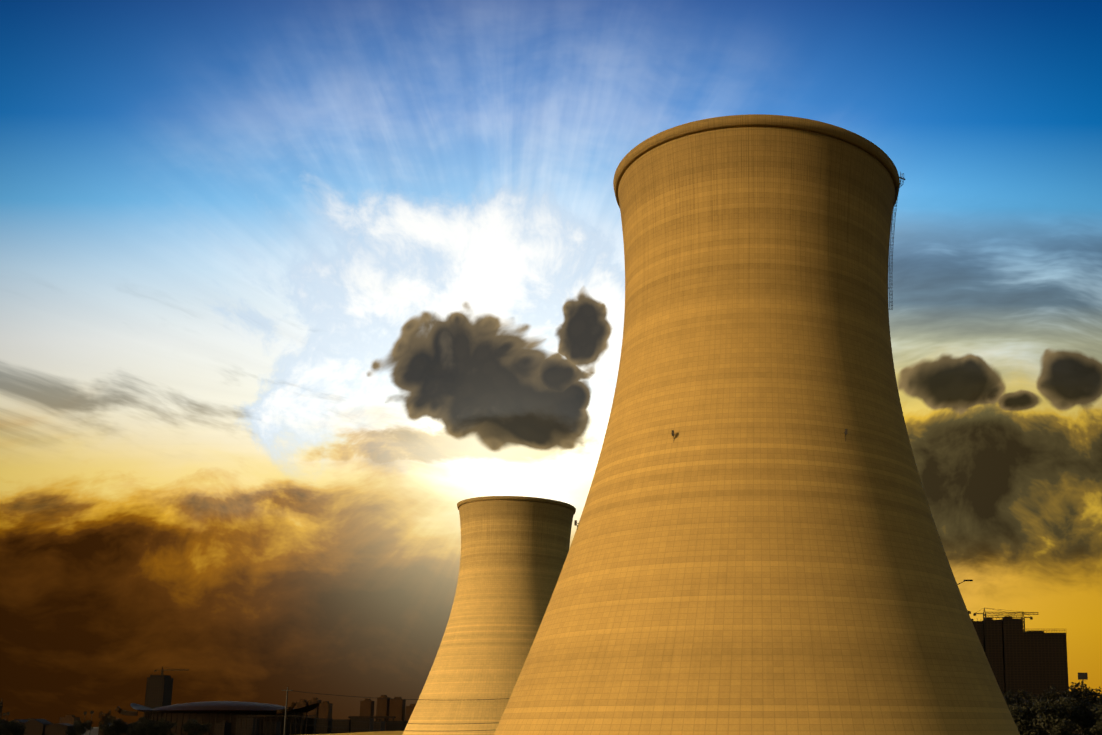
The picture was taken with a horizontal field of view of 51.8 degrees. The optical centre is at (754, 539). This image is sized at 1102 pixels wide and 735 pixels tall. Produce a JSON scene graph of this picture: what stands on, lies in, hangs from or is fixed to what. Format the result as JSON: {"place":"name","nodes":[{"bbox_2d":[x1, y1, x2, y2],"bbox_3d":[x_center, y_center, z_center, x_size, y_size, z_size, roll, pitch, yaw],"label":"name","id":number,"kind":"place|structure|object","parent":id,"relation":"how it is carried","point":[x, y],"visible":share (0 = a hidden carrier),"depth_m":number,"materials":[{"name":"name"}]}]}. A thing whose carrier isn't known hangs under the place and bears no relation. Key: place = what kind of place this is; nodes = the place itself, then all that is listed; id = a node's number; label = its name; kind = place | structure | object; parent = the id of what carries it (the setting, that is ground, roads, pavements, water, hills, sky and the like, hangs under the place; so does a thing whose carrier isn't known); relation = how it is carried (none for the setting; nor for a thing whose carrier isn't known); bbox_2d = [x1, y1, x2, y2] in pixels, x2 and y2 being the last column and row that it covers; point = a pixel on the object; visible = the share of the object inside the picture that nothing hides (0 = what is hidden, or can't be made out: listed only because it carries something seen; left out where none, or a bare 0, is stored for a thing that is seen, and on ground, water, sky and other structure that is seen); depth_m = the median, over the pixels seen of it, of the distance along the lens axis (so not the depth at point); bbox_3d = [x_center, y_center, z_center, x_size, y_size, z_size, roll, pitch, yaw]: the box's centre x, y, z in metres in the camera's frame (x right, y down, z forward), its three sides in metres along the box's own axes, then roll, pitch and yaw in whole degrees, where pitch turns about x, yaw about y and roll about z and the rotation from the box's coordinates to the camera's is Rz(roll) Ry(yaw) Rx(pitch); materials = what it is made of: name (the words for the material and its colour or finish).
{"place":"outdoors","nodes":[
{"label":"outdoors","id":0,"kind":"place"},
{"bbox_2d":[3,719,119,734],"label":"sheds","id":1,"kind":"object","parent":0,"point":[39,727],"visible":0.69,"depth_m":1266.08,"materials":[{"name":"brown concrete"}]},
{"bbox_2d":[80,727,98,734],"bbox_3d":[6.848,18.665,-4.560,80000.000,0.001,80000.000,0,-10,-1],"label":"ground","id":2,"kind":"structure","parent":0,"point":[94,731],"depth_m":4412.82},
{"bbox_2d":[0,699,2,717],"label":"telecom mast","id":3,"kind":"object","parent":2,"relation":"on","point":[1,703],"visible":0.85,"depth_m":1170.99,"materials":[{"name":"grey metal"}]},
{"bbox_2d":[3,721,26,734],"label":"belt tree","id":4,"kind":"object","parent":2,"relation":"on","point":[14,728],"visible":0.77,"depth_m":1175.04,"materials":[{"name":"green plant"}]},
{"bbox_2d":[59,715,79,723],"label":"block","id":5,"kind":"structure","parent":2,"relation":"on","point":[70,719],"depth_m":3108.91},
{"bbox_2d":[64,719,92,734],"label":"belt tree","id":6,"kind":"object","parent":2,"relation":"on","point":[78,727],"visible":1,"depth_m":1177.22,"materials":[{"name":"green plant"}]},
{"bbox_2d":[98,710,110,734],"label":"tree","id":7,"kind":"object","parent":2,"relation":"on","point":[104,718],"visible":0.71,"depth_m":1170.77,"materials":[{"name":"green plant"}]},
{"bbox_2d":[101,715,127,734],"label":"belt tree","id":8,"kind":"object","parent":2,"relation":"on","point":[116,726],"visible":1,"depth_m":1145.74,"materials":[{"name":"green plant"}]},
{"bbox_2d":[108,719,130,733],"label":"belt tree","id":9,"kind":"object","parent":2,"relation":"on","point":[125,729],"visible":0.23,"depth_m":1306.84,"materials":[{"name":"green plant"}]},
{"bbox_2d":[127,722,150,734],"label":"belt tree","id":10,"kind":"object","parent":2,"relation":"on","point":[143,729],"visible":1,"depth_m":1134.83,"materials":[{"name":"green plant"}]},
{"bbox_2d":[138,716,160,734],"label":"belt tree","id":11,"kind":"object","parent":2,"relation":"on","point":[142,720],"visible":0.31,"depth_m":1327.34,"materials":[{"name":"green plant"}]},
{"bbox_2d":[142,720,167,734],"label":"belt tree","id":12,"kind":"object","parent":2,"relation":"on","point":[156,729],"visible":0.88,"depth_m":1160.23,"materials":[{"name":"green plant"}]},
{"bbox_2d":[154,719,176,734],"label":"belt tree","id":13,"kind":"object","parent":2,"relation":"on","point":[169,727],"visible":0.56,"depth_m":1236.25,"materials":[{"name":"green plant"}]},
{"bbox_2d":[182,718,200,734],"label":"belt tree","id":14,"kind":"object","parent":2,"relation":"on","point":[191,724],"visible":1,"depth_m":1194.33,"materials":[{"name":"green plant"}]},
{"bbox_2d":[189,723,212,734],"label":"belt tree","id":15,"kind":"object","parent":2,"relation":"on","point":[204,729],"visible":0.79,"depth_m":1281.70,"materials":[{"name":"green plant"}]},
{"bbox_2d":[115,701,318,734],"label":"stadium","id":16,"kind":"object","parent":2,"relation":"on","point":[201,713],"visible":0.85,"depth_m":1485.92,"materials":[{"name":"grey metal"}]},
{"bbox_2d":[235,715,314,734],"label":"fence","id":17,"kind":"object","parent":2,"relation":"on","point":[281,716],"visible":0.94,"depth_m":1307.49,"materials":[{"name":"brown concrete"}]},
{"bbox_2d":[296,699,308,717],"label":"block","id":18,"kind":"structure","parent":2,"relation":"on","point":[302,703],"depth_m":3127.59,"materials":[{"name":"brown concrete"}]},
{"bbox_2d":[308,698,321,717],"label":"block","id":19,"kind":"structure","parent":2,"relation":"on","point":[311,702],"depth_m":3128.48,"materials":[{"name":"brown concrete"}]},
{"bbox_2d":[318,701,332,717],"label":"block","id":20,"kind":"structure","parent":2,"relation":"on","point":[325,709],"depth_m":3126.78,"materials":[{"name":"brown concrete"}]},
{"bbox_2d":[360,699,374,715],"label":"block","id":21,"kind":"structure","parent":2,"relation":"on","point":[366,707],"depth_m":3129.67,"materials":[{"name":"brown concrete"}]},
{"bbox_2d":[348,716,395,722],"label":"viaduct","id":22,"kind":"object","parent":2,"relation":"on","point":[376,717],"visible":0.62,"depth_m":1661.43,"materials":[{"name":"brown concrete"}]},
{"bbox_2d":[376,695,390,730],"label":"block","id":23,"kind":"structure","parent":2,"relation":"on","point":[382,708],"depth_m":3130.72,"materials":[{"name":"brown concrete"}]},
{"bbox_2d":[282,687,508,734],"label":"power line","id":24,"kind":"object","parent":2,"relation":"on","point":[287,690],"visible":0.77,"depth_m":517.05,"materials":[{"name":"grey metal"}]},
{"bbox_2d":[389,697,405,720],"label":"block","id":25,"kind":"structure","parent":2,"relation":"on","point":[397,707],"depth_m":3131.03,"materials":[{"name":"brown concrete"}]},
{"bbox_2d":[405,704,415,720],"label":"block","id":26,"kind":"structure","parent":2,"relation":"on","point":[409,710],"depth_m":3129.35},
{"bbox_2d":[402,496,575,734],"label":"cooling tower","id":27,"kind":"structure","parent":2,"relation":"on","point":[514,551],"depth_m":627.20,"materials":[{"name":"concrete"}]},
{"bbox_2d":[494,114,1019,734],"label":"cooling tower","id":28,"kind":"structure","parent":2,"relation":"on","point":[756,546],"depth_m":226.73,"materials":[{"name":"concrete"}]},
{"bbox_2d":[971,619,983,649],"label":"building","id":29,"kind":"structure","parent":2,"relation":"on","point":[978,626],"depth_m":1304.06,"materials":[{"name":"black concrete"}]},
{"bbox_2d":[983,617,1003,694],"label":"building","id":30,"kind":"structure","parent":2,"relation":"on","point":[992,638],"depth_m":1300.97,"materials":[{"name":"black concrete"}]},
{"bbox_2d":[973,608,1038,619],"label":"tower crane","id":31,"kind":"object","parent":2,"relation":"on","point":[974,614],"depth_m":1326.48,"materials":[{"name":"grey metal"}]},
{"bbox_2d":[1002,689,1015,698],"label":"tree","id":32,"kind":"object","parent":2,"relation":"on","point":[1010,693],"visible":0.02,"depth_m":464.42,"materials":[{"name":"green plant"}]},
{"bbox_2d":[1001,616,1025,697],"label":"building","id":33,"kind":"structure","parent":2,"relation":"on","point":[1013,654],"depth_m":1300.09,"materials":[{"name":"black concrete"}]},
{"bbox_2d":[986,613,1032,632],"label":"tower crane","id":34,"kind":"object","parent":33,"relation":"on","point":[1030,617],"depth_m":1326.91,"materials":[{"name":"grey metal"}]},
{"bbox_2d":[1006,699,1038,734],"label":"tree","id":35,"kind":"object","parent":2,"relation":"on","point":[1023,711],"visible":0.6,"depth_m":375.78,"materials":[{"name":"green plant"}]},
{"bbox_2d":[1011,694,1046,730],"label":"tree","id":36,"kind":"object","parent":2,"relation":"on","point":[1043,697],"visible":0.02,"depth_m":446.67,"materials":[{"name":"green plant"}]},
{"bbox_2d":[1003,685,1060,734],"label":"tree","id":37,"kind":"object","parent":2,"relation":"on","point":[1024,694],"visible":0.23,"depth_m":390.87,"materials":[{"name":"green plant"}]},
{"bbox_2d":[1023,629,1068,696],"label":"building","id":38,"kind":"structure","parent":2,"relation":"on","point":[1046,662],"depth_m":1299.15,"materials":[{"name":"black concrete"}]},
{"bbox_2d":[1030,696,1077,734],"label":"tree","id":39,"kind":"object","parent":2,"relation":"on","point":[1052,713],"visible":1,"depth_m":366.11,"materials":[{"name":"green plant"}]},
{"bbox_2d":[1041,692,1074,734],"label":"tree","id":40,"kind":"object","parent":2,"relation":"on","point":[1052,702],"depth_m":452.54,"materials":[{"name":"green plant"}]},
{"bbox_2d":[1046,681,1093,729],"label":"tree","id":41,"kind":"object","parent":2,"relation":"on","point":[1078,693],"visible":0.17,"depth_m":398.28,"materials":[{"name":"green plant"}]},
{"bbox_2d":[1060,697,1101,734],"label":"tree","id":42,"kind":"object","parent":2,"relation":"on","point":[1078,716],"visible":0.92,"depth_m":377.60,"materials":[{"name":"green plant"}]},
{"bbox_2d":[1078,673,1087,688],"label":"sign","id":43,"kind":"object","parent":2,"relation":"on","point":[1082,676],"visible":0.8,"depth_m":637.44,"materials":[{"name":"grey metal"}]},
{"bbox_2d":[1065,684,1101,732],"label":"tree","id":44,"kind":"object","parent":2,"relation":"on","point":[1098,695],"visible":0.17,"depth_m":397.44,"materials":[{"name":"green plant"}]},
{"bbox_2d":[1088,697,1101,730],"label":"tree","id":45,"kind":"object","parent":2,"relation":"on","point":[1095,708],"visible":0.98,"depth_m":374.97,"materials":[{"name":"green plant"}]},
{"bbox_2d":[144,673,172,719],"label":"tall tower","id":46,"kind":"structure","parent":0,"point":[159,688],"depth_m":2160.70,"materials":[{"name":"grey concrete"}]},
{"bbox_2d":[154,667,188,674],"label":"tower crane","id":47,"kind":"object","parent":46,"relation":"on","point":[162,670],"visible":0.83,"depth_m":2182.22,"materials":[{"name":"grey metal"}]},
{"bbox_2d":[121,710,407,734],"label":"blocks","id":48,"kind":"structure","parent":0,"point":[224,728],"depth_m":1503.34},
{"bbox_2d":[306,731,403,734],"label":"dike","id":49,"kind":"structure","parent":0,"point":[382,733],"depth_m":923.37,"materials":[{"name":"brown plant"}]},
{"bbox_2d":[0,0,1101,726],"label":"sky","id":50,"kind":"structure","parent":0,"point":[287,287],"materials":[{"name":"blue"}]}
]}

